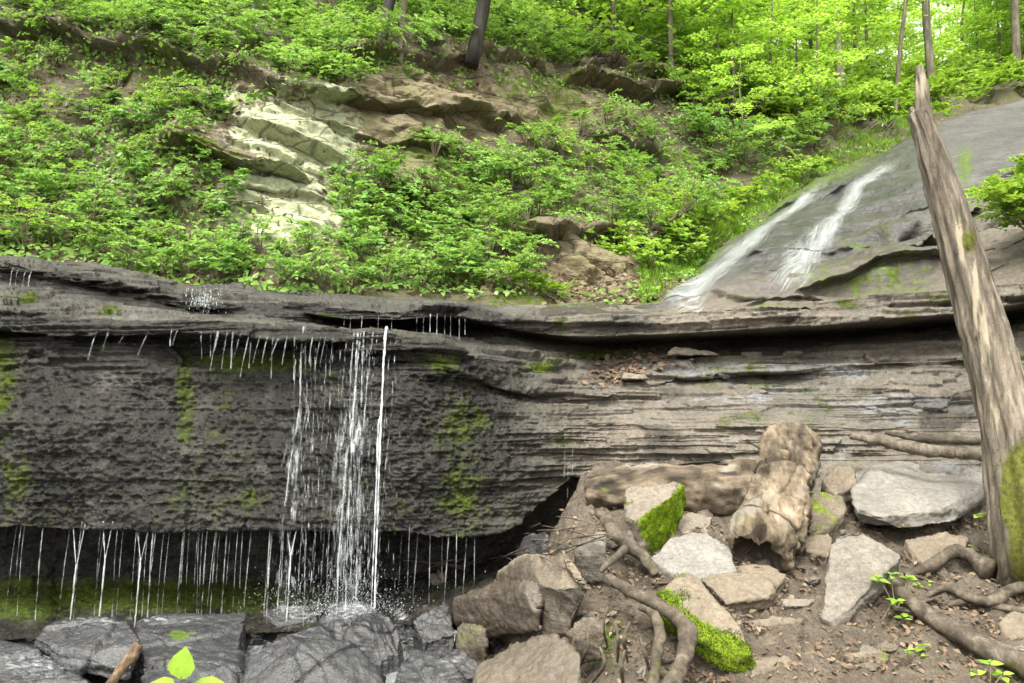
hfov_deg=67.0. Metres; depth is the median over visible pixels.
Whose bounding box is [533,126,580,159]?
leafy shrub
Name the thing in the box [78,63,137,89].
leafy shrub
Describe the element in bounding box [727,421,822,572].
rotten log
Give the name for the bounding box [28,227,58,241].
leafy shrub
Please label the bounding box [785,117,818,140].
leafy shrub
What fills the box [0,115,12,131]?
leafy shrub
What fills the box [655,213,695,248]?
leafy shrub
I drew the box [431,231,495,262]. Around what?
leafy shrub
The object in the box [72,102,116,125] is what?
leafy shrub
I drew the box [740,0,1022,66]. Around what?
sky
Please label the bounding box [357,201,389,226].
leafy shrub
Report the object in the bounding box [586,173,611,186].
leafy shrub
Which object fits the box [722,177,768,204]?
leafy shrub
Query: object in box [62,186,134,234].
leafy shrub
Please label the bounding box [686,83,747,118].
leafy shrub
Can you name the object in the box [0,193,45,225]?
leafy shrub
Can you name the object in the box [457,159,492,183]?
leafy shrub
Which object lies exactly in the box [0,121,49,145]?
leafy shrub
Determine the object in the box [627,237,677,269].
leafy shrub
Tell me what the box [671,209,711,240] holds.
leafy shrub
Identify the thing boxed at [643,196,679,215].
leafy shrub
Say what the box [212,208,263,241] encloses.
leafy shrub
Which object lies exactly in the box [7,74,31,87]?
leafy shrub
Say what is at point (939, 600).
rootlet
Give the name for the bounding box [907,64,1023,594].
dead trunk
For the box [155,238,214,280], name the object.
leafy shrub
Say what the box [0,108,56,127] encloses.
leafy shrub
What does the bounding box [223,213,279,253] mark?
leafy shrub
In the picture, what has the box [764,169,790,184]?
leafy shrub
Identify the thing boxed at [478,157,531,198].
leafy shrub
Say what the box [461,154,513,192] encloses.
leafy shrub
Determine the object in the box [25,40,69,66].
leafy shrub
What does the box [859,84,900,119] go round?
leafy shrub
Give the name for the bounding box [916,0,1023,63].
understory tree
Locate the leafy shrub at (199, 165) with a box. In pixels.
[171,154,227,183]
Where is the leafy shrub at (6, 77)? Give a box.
[0,72,44,106]
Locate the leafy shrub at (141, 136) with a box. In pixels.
[127,125,160,152]
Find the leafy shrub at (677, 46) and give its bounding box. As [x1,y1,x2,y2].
[664,25,723,79]
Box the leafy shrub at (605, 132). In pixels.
[595,126,625,145]
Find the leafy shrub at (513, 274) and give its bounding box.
[498,261,551,295]
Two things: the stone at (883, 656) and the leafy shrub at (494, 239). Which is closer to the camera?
the stone at (883, 656)
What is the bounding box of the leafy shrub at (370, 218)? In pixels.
[350,215,388,238]
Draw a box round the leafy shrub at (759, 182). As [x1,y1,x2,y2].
[750,173,779,190]
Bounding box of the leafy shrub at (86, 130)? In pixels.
[38,118,105,143]
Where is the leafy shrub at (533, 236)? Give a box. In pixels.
[493,222,547,249]
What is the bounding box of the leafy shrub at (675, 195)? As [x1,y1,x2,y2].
[648,179,704,205]
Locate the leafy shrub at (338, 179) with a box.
[319,169,357,193]
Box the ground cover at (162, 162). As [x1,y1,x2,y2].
[0,0,903,303]
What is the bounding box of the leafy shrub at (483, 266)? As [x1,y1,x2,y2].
[468,250,504,279]
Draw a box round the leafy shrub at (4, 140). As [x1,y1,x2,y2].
[0,115,9,156]
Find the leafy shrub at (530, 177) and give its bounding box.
[505,163,558,188]
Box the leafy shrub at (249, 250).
[221,238,283,266]
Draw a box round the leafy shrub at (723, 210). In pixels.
[697,198,741,220]
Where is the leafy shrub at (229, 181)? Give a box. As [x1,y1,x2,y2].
[211,162,251,196]
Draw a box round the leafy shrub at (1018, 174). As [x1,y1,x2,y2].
[963,153,1023,198]
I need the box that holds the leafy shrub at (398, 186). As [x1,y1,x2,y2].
[386,179,430,209]
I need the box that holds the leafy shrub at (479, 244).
[457,235,491,266]
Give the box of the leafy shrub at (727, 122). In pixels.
[714,119,747,138]
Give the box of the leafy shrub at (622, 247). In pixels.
[585,228,652,254]
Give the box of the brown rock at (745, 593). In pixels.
[701,573,776,613]
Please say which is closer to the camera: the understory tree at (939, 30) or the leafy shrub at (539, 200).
the leafy shrub at (539, 200)
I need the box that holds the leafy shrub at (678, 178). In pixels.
[661,165,698,195]
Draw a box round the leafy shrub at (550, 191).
[529,184,560,205]
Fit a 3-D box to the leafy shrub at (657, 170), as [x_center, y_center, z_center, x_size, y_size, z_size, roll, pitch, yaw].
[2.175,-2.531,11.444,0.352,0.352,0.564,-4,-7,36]
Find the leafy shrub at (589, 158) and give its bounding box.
[564,142,617,180]
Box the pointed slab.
[821,533,900,626]
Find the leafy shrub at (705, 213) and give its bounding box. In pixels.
[675,203,713,225]
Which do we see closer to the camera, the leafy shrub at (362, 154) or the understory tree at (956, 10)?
the leafy shrub at (362, 154)
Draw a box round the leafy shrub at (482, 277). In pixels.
[471,262,507,287]
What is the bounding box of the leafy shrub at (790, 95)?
[758,84,793,100]
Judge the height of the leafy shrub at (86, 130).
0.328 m
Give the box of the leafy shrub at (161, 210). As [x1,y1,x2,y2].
[131,204,174,225]
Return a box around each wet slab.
[0,640,90,682]
[34,616,139,679]
[132,612,247,682]
[239,626,385,682]
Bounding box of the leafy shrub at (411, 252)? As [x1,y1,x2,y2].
[403,251,438,274]
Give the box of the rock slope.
[540,99,1023,316]
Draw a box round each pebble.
[576,610,584,615]
[584,613,595,617]
[598,608,609,613]
[611,544,619,549]
[611,627,621,633]
[636,665,646,677]
[662,651,671,659]
[762,635,778,644]
[797,565,805,570]
[807,576,820,585]
[860,645,875,650]
[861,662,879,670]
[875,641,897,651]
[906,585,917,591]
[949,593,958,599]
[970,617,979,621]
[1013,644,1023,651]
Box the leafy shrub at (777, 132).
[751,117,801,150]
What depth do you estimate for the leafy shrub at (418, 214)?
8.23 m
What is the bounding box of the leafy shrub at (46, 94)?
[27,85,82,120]
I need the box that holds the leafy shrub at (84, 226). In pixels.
[50,207,128,249]
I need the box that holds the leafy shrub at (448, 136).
[407,124,464,162]
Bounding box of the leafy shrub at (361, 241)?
[337,219,384,262]
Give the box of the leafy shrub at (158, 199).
[148,178,185,207]
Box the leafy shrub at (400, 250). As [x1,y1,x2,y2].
[391,246,425,267]
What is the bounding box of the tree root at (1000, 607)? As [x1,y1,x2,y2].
[939,599,1023,612]
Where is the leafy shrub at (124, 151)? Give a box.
[107,140,159,173]
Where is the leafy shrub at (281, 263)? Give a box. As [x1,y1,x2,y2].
[266,249,303,286]
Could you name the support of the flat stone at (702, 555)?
on the ground at (596, 601)
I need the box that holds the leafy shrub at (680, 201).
[646,191,707,218]
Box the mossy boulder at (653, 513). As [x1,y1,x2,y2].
[622,480,687,553]
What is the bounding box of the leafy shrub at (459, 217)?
[441,208,481,236]
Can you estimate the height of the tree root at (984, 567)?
0.164 m
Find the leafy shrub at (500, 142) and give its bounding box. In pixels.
[475,134,542,186]
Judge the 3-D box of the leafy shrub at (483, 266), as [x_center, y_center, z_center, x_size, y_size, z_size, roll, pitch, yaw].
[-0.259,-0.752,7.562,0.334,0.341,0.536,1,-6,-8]
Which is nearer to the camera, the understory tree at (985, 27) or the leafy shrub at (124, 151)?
the leafy shrub at (124, 151)
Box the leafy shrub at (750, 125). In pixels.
[735,110,769,133]
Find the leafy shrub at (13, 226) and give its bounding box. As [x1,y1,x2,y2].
[0,216,49,244]
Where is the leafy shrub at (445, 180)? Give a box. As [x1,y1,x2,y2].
[438,166,468,193]
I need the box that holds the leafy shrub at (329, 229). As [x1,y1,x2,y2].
[310,224,379,250]
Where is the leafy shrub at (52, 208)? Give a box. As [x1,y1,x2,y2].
[6,193,76,220]
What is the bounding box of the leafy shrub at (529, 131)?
[494,117,546,146]
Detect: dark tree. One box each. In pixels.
[375,0,395,63]
[397,0,406,63]
[464,0,490,68]
[841,0,922,109]
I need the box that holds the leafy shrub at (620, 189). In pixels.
[593,169,637,198]
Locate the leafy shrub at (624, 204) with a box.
[585,184,654,222]
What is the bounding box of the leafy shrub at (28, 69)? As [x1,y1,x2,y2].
[6,54,40,83]
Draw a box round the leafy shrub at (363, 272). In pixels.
[309,255,388,292]
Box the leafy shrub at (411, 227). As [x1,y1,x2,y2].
[401,214,440,240]
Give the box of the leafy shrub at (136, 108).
[107,95,174,130]
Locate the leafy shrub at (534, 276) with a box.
[524,272,553,292]
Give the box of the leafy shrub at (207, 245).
[180,229,247,272]
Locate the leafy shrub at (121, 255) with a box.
[98,223,166,269]
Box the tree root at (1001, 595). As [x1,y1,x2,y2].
[921,581,1023,606]
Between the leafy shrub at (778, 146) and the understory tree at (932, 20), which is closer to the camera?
the leafy shrub at (778, 146)
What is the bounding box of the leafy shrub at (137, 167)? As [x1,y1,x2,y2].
[112,150,153,184]
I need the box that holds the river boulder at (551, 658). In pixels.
[473,633,581,682]
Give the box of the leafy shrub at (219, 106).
[187,86,233,120]
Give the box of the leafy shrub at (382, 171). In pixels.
[328,151,404,202]
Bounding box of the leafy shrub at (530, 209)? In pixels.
[499,192,546,220]
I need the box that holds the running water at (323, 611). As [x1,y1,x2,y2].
[302,604,360,617]
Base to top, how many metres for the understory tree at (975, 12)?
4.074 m
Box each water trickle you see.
[69,525,84,619]
[99,521,112,612]
[135,531,147,620]
[286,532,295,619]
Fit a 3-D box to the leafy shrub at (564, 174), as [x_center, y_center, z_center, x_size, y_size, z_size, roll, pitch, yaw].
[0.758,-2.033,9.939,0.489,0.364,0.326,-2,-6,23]
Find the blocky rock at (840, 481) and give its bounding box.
[821,464,856,516]
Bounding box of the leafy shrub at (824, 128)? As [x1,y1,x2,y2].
[797,106,834,148]
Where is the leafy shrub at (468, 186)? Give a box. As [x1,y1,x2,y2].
[453,176,483,203]
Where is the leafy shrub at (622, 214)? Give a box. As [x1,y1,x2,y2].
[610,198,651,221]
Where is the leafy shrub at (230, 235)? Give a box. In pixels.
[212,225,246,251]
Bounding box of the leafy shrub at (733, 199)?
[722,197,746,214]
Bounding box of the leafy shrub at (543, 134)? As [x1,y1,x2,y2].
[521,120,575,154]
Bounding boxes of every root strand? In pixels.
[571,637,586,676]
[580,632,589,664]
[591,646,605,682]
[602,607,608,647]
[614,622,619,662]
[619,650,625,682]
[622,622,630,662]
[639,636,650,670]
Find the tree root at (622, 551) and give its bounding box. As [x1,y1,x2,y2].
[599,544,629,573]
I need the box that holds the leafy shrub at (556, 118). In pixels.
[538,115,568,136]
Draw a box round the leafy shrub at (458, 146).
[435,128,471,156]
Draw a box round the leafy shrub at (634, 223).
[605,219,645,247]
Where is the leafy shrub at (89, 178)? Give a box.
[69,164,121,199]
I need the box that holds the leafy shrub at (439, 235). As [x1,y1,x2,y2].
[420,224,455,259]
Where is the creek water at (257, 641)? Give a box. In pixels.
[12,624,456,682]
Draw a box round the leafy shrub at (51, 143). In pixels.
[31,135,89,160]
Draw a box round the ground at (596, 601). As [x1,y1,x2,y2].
[3,457,1023,682]
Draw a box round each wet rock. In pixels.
[317,601,403,674]
[395,649,468,682]
[412,604,453,655]
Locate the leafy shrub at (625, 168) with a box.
[609,145,648,185]
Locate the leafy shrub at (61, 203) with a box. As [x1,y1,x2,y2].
[53,200,92,220]
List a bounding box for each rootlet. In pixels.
[651,578,669,583]
[661,657,675,663]
[891,605,909,609]
[893,607,926,624]
[894,551,914,562]
[914,575,939,584]
[918,598,948,603]
[921,595,942,602]
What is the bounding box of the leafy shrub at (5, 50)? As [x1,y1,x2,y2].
[0,32,37,63]
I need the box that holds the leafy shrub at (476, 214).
[465,204,485,222]
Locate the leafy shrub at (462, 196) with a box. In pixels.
[439,188,474,208]
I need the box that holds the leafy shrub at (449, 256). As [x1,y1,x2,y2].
[406,245,475,286]
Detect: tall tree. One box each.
[832,3,844,88]
[922,0,934,86]
[1010,0,1021,66]
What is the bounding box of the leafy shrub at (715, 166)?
[688,158,727,179]
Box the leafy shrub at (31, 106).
[19,98,44,114]
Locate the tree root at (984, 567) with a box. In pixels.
[903,544,997,579]
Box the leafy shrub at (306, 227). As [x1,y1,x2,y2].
[275,216,348,252]
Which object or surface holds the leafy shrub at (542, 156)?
on the hillside
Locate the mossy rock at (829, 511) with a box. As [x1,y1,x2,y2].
[808,492,846,543]
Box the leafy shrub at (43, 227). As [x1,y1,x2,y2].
[13,207,81,244]
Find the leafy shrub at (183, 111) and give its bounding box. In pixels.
[167,106,202,128]
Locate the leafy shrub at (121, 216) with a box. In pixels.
[94,200,135,225]
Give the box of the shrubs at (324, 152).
[0,0,955,301]
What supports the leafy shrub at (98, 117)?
on the hillside
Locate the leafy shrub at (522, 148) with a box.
[501,145,537,161]
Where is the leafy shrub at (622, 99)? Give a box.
[607,94,649,125]
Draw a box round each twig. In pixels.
[402,560,466,569]
[428,560,462,564]
[453,551,528,570]
[494,541,548,561]
[512,547,565,568]
[521,536,573,547]
[535,529,564,531]
[537,526,585,534]
[537,537,574,553]
[541,525,613,544]
[556,516,596,524]
[564,537,612,549]
[565,532,614,552]
[570,533,609,539]
[636,625,652,630]
[638,638,653,652]
[880,604,891,622]
[893,655,925,674]
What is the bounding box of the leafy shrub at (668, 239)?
[639,232,671,249]
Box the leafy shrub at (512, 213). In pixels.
[484,198,530,228]
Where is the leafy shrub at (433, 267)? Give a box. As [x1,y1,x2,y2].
[388,241,466,292]
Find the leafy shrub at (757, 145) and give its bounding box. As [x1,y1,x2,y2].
[728,139,768,165]
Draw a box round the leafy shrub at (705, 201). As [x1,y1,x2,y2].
[668,165,734,215]
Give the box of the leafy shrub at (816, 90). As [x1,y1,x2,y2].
[781,60,839,113]
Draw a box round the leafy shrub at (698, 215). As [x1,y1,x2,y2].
[680,197,708,227]
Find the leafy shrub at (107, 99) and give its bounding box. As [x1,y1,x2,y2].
[69,87,120,113]
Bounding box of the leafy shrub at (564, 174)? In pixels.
[559,170,588,194]
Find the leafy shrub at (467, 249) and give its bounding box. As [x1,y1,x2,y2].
[431,244,480,284]
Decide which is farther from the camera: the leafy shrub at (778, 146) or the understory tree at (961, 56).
the understory tree at (961, 56)
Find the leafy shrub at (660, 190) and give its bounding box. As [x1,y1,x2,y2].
[646,184,686,201]
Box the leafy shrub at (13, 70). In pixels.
[0,60,22,75]
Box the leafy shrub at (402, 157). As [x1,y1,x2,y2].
[366,145,413,173]
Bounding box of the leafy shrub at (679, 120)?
[668,102,712,142]
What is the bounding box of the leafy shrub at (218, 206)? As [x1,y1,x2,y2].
[196,187,235,218]
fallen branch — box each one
[849,433,981,460]
[885,430,980,444]
[886,574,1023,679]
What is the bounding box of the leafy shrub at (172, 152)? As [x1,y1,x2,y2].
[154,145,198,163]
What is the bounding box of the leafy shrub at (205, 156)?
[192,146,225,173]
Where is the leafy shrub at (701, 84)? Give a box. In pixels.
[655,64,723,105]
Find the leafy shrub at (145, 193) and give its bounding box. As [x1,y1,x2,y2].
[120,177,152,207]
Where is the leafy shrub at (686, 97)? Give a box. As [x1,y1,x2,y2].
[670,82,740,110]
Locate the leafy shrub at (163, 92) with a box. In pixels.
[141,76,201,110]
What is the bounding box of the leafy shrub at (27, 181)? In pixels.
[14,167,50,192]
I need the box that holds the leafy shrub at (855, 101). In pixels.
[848,98,872,107]
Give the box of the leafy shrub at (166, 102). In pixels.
[131,89,190,121]
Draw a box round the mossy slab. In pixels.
[655,572,756,673]
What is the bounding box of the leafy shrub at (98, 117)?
[80,105,128,126]
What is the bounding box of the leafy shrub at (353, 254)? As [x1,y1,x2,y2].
[338,248,390,277]
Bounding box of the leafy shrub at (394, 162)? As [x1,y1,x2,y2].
[366,145,402,188]
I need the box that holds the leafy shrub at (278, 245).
[264,237,294,255]
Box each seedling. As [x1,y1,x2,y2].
[151,646,223,682]
[870,571,917,619]
[901,644,938,660]
[913,580,932,588]
[970,659,1013,682]
[973,512,986,554]
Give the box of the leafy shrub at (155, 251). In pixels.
[133,241,186,274]
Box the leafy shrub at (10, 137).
[0,124,24,149]
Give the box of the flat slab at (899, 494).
[850,461,985,527]
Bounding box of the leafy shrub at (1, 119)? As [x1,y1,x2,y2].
[0,118,20,135]
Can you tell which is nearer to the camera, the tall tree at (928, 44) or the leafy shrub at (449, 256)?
the leafy shrub at (449, 256)
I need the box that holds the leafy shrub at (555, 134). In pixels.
[544,123,580,154]
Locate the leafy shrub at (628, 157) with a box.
[609,140,654,183]
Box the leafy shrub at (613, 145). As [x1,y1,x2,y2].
[574,136,623,171]
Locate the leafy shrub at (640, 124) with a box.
[630,114,656,139]
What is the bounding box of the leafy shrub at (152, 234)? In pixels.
[129,223,184,246]
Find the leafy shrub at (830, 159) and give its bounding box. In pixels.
[811,149,838,165]
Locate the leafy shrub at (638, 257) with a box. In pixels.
[634,251,661,263]
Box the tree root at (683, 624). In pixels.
[604,573,697,682]
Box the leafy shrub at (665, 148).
[654,138,678,163]
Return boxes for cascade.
[676,195,808,295]
[783,168,889,279]
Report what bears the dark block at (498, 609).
on the ground at (596, 601)
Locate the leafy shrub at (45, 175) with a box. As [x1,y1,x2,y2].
[25,167,85,201]
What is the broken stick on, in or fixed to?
on the ground at (596, 601)
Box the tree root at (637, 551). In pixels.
[595,511,659,576]
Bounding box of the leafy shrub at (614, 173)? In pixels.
[606,169,656,192]
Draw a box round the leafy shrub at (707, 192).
[687,186,721,198]
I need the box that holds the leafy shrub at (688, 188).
[680,181,705,200]
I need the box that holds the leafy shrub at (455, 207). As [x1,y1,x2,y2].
[434,194,479,224]
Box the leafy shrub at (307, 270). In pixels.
[288,261,317,279]
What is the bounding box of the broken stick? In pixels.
[106,642,142,682]
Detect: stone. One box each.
[263,604,310,641]
[429,569,447,584]
[440,649,477,682]
[514,532,548,557]
[566,616,603,663]
[573,532,607,583]
[621,373,648,380]
[651,532,736,581]
[667,347,717,357]
[678,512,711,533]
[737,564,785,592]
[743,616,804,629]
[752,655,790,675]
[776,598,815,609]
[803,534,831,564]
[843,650,889,665]
[903,532,969,571]
[995,611,1023,640]
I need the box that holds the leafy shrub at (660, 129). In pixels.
[642,124,666,139]
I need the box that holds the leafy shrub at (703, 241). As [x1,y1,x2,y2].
[665,229,714,261]
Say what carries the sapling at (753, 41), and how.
on the hillside
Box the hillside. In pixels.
[0,0,1023,305]
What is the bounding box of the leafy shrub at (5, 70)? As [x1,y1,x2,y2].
[0,61,11,81]
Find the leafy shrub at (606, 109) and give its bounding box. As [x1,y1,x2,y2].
[578,89,621,127]
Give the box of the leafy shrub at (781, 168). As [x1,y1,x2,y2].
[770,160,798,180]
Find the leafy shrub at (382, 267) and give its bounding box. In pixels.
[369,252,407,281]
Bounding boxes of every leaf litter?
[473,263,707,387]
[487,461,1023,682]
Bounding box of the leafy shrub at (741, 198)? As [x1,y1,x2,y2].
[721,185,762,206]
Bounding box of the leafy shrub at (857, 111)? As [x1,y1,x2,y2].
[813,97,868,138]
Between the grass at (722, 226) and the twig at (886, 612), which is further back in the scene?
the grass at (722, 226)
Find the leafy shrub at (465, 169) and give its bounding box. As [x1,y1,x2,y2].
[432,153,480,182]
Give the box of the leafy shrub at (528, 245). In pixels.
[490,224,559,258]
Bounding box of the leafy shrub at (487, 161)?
[476,150,508,177]
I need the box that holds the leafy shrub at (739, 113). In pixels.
[729,91,751,118]
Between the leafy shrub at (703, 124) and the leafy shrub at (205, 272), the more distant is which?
the leafy shrub at (703, 124)
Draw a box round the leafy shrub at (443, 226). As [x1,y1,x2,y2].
[405,211,459,241]
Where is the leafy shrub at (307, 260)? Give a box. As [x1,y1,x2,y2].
[284,243,348,292]
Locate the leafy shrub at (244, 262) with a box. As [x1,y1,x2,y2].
[217,250,263,277]
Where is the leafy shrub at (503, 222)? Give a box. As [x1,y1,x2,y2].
[490,212,526,232]
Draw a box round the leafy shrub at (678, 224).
[658,204,694,241]
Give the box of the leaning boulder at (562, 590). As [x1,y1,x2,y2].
[494,547,590,643]
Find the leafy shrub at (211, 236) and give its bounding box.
[198,229,229,249]
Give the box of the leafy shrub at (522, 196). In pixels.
[495,190,528,214]
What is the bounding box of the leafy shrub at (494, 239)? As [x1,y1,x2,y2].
[468,229,516,251]
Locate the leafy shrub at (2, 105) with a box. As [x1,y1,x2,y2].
[0,100,23,118]
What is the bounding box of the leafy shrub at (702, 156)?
[693,148,718,169]
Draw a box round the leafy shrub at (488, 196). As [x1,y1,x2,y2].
[475,182,513,220]
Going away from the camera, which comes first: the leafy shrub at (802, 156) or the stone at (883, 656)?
the stone at (883, 656)
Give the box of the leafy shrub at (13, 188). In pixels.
[0,173,45,202]
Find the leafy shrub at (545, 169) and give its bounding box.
[522,164,577,196]
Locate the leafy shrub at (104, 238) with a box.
[84,228,129,251]
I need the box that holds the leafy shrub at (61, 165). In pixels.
[48,152,93,191]
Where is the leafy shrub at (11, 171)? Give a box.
[0,165,57,186]
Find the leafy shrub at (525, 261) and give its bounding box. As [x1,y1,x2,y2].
[458,251,553,289]
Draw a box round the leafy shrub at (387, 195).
[358,179,419,217]
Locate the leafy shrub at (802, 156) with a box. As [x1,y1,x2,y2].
[789,150,825,171]
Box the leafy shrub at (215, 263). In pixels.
[185,242,245,281]
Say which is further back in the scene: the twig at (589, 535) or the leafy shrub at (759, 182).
the leafy shrub at (759, 182)
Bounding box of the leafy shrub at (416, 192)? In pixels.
[401,174,459,211]
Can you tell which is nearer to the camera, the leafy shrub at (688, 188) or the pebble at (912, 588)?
the pebble at (912, 588)
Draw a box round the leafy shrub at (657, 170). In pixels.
[648,158,672,180]
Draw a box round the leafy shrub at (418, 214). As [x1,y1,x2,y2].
[384,207,442,233]
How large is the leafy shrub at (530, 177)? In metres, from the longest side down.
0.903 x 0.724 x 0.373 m
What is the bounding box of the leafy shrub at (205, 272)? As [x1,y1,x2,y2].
[162,228,236,275]
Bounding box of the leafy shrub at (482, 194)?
[467,179,511,216]
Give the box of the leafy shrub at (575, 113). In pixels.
[566,110,599,135]
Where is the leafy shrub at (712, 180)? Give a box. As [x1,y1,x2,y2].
[695,174,739,196]
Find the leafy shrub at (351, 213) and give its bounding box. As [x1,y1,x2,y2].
[326,190,377,227]
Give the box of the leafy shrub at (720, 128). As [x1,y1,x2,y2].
[705,106,778,159]
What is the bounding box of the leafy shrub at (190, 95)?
[161,85,229,111]
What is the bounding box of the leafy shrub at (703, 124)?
[687,103,727,144]
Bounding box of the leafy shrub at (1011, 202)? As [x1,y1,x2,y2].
[964,174,1023,230]
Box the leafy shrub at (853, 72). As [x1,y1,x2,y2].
[844,67,891,86]
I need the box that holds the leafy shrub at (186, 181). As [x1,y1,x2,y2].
[159,173,194,195]
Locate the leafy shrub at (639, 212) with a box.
[626,190,672,225]
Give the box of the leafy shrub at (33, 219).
[0,201,54,253]
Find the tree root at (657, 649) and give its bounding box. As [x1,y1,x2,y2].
[638,604,665,682]
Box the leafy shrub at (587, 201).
[573,196,605,213]
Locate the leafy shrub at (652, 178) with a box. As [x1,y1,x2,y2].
[638,169,672,196]
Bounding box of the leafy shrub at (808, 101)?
[802,95,853,116]
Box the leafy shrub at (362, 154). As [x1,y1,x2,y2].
[348,147,395,182]
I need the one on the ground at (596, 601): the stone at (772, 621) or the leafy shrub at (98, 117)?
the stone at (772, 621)
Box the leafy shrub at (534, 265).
[506,250,545,278]
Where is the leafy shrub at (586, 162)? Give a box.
[559,152,601,172]
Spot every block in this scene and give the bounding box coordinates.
[452,578,543,638]
[454,622,488,664]
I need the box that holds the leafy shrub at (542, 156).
[516,147,557,170]
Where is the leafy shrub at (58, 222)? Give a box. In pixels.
[39,214,109,237]
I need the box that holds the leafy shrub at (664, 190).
[648,176,700,205]
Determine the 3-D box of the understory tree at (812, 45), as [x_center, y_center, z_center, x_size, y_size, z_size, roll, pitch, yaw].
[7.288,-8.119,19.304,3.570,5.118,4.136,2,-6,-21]
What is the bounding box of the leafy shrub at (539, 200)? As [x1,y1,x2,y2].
[521,190,568,216]
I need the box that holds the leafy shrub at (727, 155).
[703,147,739,174]
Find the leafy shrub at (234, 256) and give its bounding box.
[211,240,258,267]
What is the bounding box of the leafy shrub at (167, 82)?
[144,69,190,97]
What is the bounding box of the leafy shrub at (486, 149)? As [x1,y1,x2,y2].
[465,138,510,156]
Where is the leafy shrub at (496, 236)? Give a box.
[480,231,528,254]
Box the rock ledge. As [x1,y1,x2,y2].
[0,255,1023,639]
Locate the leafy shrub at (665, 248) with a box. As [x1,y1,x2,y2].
[644,234,683,261]
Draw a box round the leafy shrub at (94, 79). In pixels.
[65,68,114,96]
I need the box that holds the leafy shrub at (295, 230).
[284,225,315,243]
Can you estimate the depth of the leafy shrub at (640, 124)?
11.76 m
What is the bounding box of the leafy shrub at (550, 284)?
[528,280,578,302]
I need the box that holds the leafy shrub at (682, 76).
[663,59,707,96]
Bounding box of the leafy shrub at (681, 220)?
[654,207,707,231]
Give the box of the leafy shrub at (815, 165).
[790,154,829,180]
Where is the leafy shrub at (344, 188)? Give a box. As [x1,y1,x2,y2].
[329,176,371,208]
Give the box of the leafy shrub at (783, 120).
[771,111,805,133]
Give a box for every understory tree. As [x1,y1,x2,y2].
[503,0,797,75]
[509,0,708,29]
[572,0,698,46]
[584,0,760,43]
[591,0,747,39]
[597,0,720,63]
[605,0,793,49]
[617,1,767,58]
[620,0,725,45]
[640,0,851,47]
[665,0,820,63]
[666,1,810,87]
[677,0,822,65]
[719,0,906,80]
[723,4,899,80]
[730,0,847,64]
[743,0,895,83]
[783,0,891,53]
[798,9,896,57]
[799,0,935,71]
[807,0,959,78]
[807,0,964,76]
[820,1,937,74]
[825,4,917,75]
[843,1,934,71]
[856,0,956,67]
[858,1,937,73]
[878,2,940,62]
[892,0,1022,70]
[908,0,972,67]
[910,1,988,66]
[913,0,1023,70]
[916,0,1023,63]
[931,0,1023,74]
[934,2,966,66]
[937,0,1006,62]
[937,1,1008,58]
[940,0,1023,70]
[940,2,1021,57]
[942,0,1023,78]
[943,5,1007,56]
[952,0,1023,66]
[955,0,1023,58]
[955,1,1023,57]
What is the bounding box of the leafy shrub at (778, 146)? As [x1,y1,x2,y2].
[751,135,806,162]
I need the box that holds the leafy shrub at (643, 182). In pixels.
[624,163,662,197]
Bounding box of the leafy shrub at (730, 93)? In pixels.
[701,69,762,103]
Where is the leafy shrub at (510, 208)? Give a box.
[450,196,529,236]
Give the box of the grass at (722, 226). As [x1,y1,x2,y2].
[632,114,911,302]
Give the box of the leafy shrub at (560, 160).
[544,155,576,172]
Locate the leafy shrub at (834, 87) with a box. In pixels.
[821,84,848,99]
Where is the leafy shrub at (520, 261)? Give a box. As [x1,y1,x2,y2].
[502,252,538,271]
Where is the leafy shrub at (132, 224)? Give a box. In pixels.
[107,217,175,242]
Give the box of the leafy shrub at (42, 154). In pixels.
[0,148,63,178]
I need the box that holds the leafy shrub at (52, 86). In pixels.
[47,80,115,125]
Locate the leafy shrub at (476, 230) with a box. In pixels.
[451,218,487,240]
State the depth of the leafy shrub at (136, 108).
8.61 m
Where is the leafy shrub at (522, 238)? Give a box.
[485,226,532,250]
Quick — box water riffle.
[184,284,222,313]
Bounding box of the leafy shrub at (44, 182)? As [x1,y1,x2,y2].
[33,171,68,195]
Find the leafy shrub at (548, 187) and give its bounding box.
[532,176,585,211]
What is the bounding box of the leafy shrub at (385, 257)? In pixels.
[350,248,412,287]
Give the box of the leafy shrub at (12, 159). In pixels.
[0,138,31,166]
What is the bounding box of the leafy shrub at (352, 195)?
[333,182,401,221]
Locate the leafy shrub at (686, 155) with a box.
[673,148,698,170]
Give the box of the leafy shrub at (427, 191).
[410,187,455,211]
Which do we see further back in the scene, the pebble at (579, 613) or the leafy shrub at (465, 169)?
the leafy shrub at (465, 169)
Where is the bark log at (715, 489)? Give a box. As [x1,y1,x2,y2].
[583,459,755,516]
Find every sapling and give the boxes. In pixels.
[513,0,758,61]
[619,0,737,81]
[673,0,845,121]
[674,0,760,103]
[699,43,806,170]
[710,0,863,124]
[751,0,893,114]
[760,0,883,119]
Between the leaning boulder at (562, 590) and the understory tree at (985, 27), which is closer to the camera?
the leaning boulder at (562, 590)
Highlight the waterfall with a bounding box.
[202,326,485,626]
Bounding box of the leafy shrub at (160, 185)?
[142,164,192,211]
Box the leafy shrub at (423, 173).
[396,162,437,184]
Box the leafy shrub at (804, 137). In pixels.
[780,111,829,159]
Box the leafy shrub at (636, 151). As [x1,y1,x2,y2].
[629,148,650,165]
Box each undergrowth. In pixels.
[0,0,411,75]
[375,0,730,66]
[634,23,905,126]
[852,49,1023,120]
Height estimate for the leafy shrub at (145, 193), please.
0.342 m
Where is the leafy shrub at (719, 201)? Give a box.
[692,196,732,217]
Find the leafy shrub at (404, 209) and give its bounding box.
[377,194,435,230]
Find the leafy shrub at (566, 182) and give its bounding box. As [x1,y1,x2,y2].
[541,174,576,204]
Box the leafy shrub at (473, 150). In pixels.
[442,129,485,165]
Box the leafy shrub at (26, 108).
[2,99,52,121]
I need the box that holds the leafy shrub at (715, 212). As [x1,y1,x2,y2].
[675,200,733,229]

